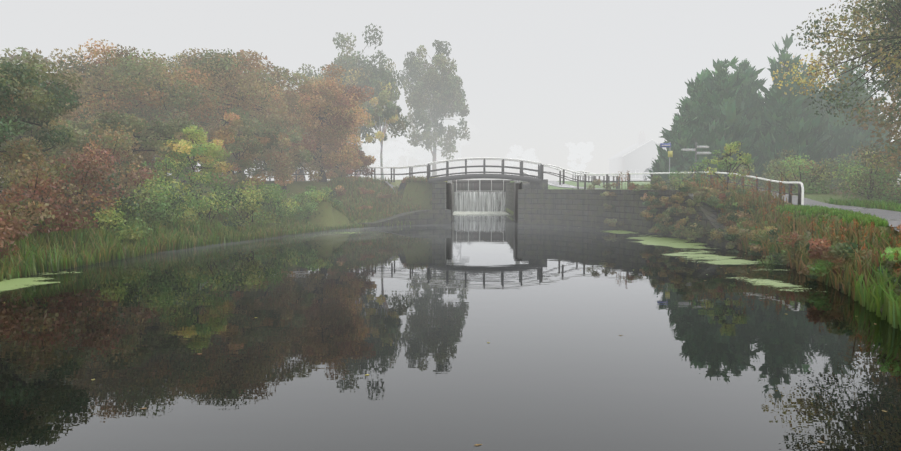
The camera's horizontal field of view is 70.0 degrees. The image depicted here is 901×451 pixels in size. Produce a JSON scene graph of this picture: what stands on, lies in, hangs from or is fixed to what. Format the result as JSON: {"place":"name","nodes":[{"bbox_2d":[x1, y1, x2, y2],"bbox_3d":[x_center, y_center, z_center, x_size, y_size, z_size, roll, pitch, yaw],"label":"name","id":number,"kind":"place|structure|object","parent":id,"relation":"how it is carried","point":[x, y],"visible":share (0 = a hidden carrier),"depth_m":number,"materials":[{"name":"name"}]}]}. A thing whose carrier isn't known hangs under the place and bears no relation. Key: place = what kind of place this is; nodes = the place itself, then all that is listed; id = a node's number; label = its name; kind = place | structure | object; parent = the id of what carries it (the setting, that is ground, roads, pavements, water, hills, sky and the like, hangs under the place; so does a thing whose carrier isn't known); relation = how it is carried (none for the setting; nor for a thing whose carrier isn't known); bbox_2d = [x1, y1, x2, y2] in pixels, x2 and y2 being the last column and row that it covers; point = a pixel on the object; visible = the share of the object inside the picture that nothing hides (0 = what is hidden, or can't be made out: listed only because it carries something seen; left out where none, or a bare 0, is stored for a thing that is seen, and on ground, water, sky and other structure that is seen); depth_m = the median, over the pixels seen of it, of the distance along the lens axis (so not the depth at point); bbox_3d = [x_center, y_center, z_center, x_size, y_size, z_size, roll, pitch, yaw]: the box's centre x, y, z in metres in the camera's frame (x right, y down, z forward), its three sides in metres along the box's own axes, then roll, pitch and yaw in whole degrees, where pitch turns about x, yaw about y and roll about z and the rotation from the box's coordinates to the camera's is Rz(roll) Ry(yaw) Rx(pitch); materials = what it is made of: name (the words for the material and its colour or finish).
{"place":"outdoors","nodes":[
{"label":"outdoors","id":0,"kind":"place"},
{"bbox_2d":[0,214,900,450],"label":"canal water","id":1,"kind":"structure","parent":0,"point":[619,342],"depth_m":10.19,"materials":[{"name":"black liquid"}]},
{"bbox_2d":[0,230,825,291],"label":"duckweed patches","id":2,"kind":"object","parent":1,"relation":"on","point":[11,284],"visible":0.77,"depth_m":22.71,"materials":[{"name":"green plant"}]},
{"bbox_2d":[4,227,886,445],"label":"floating leaves","id":3,"kind":"object","parent":1,"relation":"on","point":[487,342],"visible":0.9,"depth_m":8.87,"materials":[{"name":"brown plant"}]},
{"bbox_2d":[453,211,509,215],"bbox_3d":[2.849,-0.921,59.230,5.560,0.001,20.700,0,3,2],"label":"lock foam","id":4,"kind":"object","parent":1,"relation":"on","point":[482,213],"visible":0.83,"depth_m":63.78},
{"bbox_2d":[0,175,900,330],"bbox_3d":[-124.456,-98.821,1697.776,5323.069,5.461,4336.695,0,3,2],"label":"ground","id":5,"kind":"structure","parent":0,"point":[329,216],"depth_m":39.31,"materials":[{"name":"green plant"}]},
{"bbox_2d":[0,38,375,197],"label":"bank trees","id":6,"kind":"object","parent":5,"relation":"on","point":[269,123],"visible":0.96,"depth_m":36.17,"materials":[{"name":"brown plant"}]},
{"bbox_2d":[0,122,411,257],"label":"bank bushes","id":7,"kind":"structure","parent":5,"relation":"on","point":[95,179],"depth_m":28.29,"materials":[{"name":"green plant"}]},
{"bbox_2d":[245,23,593,179],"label":"distant trees","id":8,"kind":"object","parent":5,"relation":"on","point":[441,94],"visible":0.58,"depth_m":69.61,"materials":[{"name":"green plant"}]},
{"bbox_2d":[167,164,803,206],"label":"railings","id":9,"kind":"object","parent":5,"relation":"on","point":[800,193],"visible":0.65,"depth_m":44.90,"materials":[{"name":"wood"}]},
{"bbox_2d":[358,179,740,248],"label":"lock walls","id":10,"kind":"structure","parent":5,"relation":"on","point":[541,203],"depth_m":42.80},
{"bbox_2d":[454,192,504,210],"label":"waterfall","id":11,"kind":"structure","parent":10,"relation":"on","point":[475,200],"depth_m":69.46,"materials":[{"name":"white liquid"}]},
{"bbox_2d":[447,179,520,221],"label":"lock gates","id":12,"kind":"object","parent":10,"relation":"attached to","point":[485,185],"visible":0.65,"depth_m":69.82,"materials":[{"name":"black wood"}]},
{"bbox_2d":[428,157,541,182],"bbox_3d":[2.443,-3.964,46.435,8.125,1.835,1.625,0,3,2],"label":"footbridge","id":13,"kind":"object","parent":10,"relation":"on","point":[502,175],"visible":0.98,"depth_m":45.68,"materials":[{"name":"brown wood"}]},
{"bbox_2d":[608,131,665,178],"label":"house roof windows","id":14,"kind":"structure","parent":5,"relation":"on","point":[633,147],"depth_m":94.40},
{"bbox_2d":[385,181,900,230],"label":"towpath","id":15,"kind":"structure","parent":5,"relation":"on","point":[893,218],"depth_m":26.63,"materials":[{"name":"concrete"}]},
{"bbox_2d":[642,167,652,180],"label":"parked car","id":16,"kind":"object","parent":5,"relation":"on","point":[644,177],"visible":0.27,"depth_m":74.89,"materials":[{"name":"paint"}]},
{"bbox_2d":[660,142,710,179],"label":"signposts","id":17,"kind":"object","parent":5,"relation":"on","point":[670,153],"visible":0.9,"depth_m":41.62,"materials":[{"name":"grey metal"}]},
{"bbox_2d":[586,140,900,295],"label":"bank bushes","id":18,"kind":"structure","parent":5,"relation":"on","point":[859,182],"depth_m":31.56,"materials":[{"name":"green plant"}]},
{"bbox_2d":[647,34,900,188],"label":"conifer trees","id":19,"kind":"object","parent":5,"relation":"on","point":[721,108],"visible":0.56,"depth_m":47.34,"materials":[{"name":"green plant"}]},
{"bbox_2d":[702,0,900,189],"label":"bank trees","id":20,"kind":"object","parent":5,"relation":"on","point":[889,36],"visible":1,"depth_m":28.47,"materials":[{"name":"green plant"}]},
{"bbox_2d":[0,0,900,180],"label":"sky","id":21,"kind":"structure","parent":0,"point":[543,76],"materials":[{"name":"grey"}]},
{"bbox_2d":[609,141,666,180],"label":"house walls","id":22,"kind":"structure","parent":0,"point":[642,158],"depth_m":91.72,"materials":[{"name":"white paint"}]}
]}

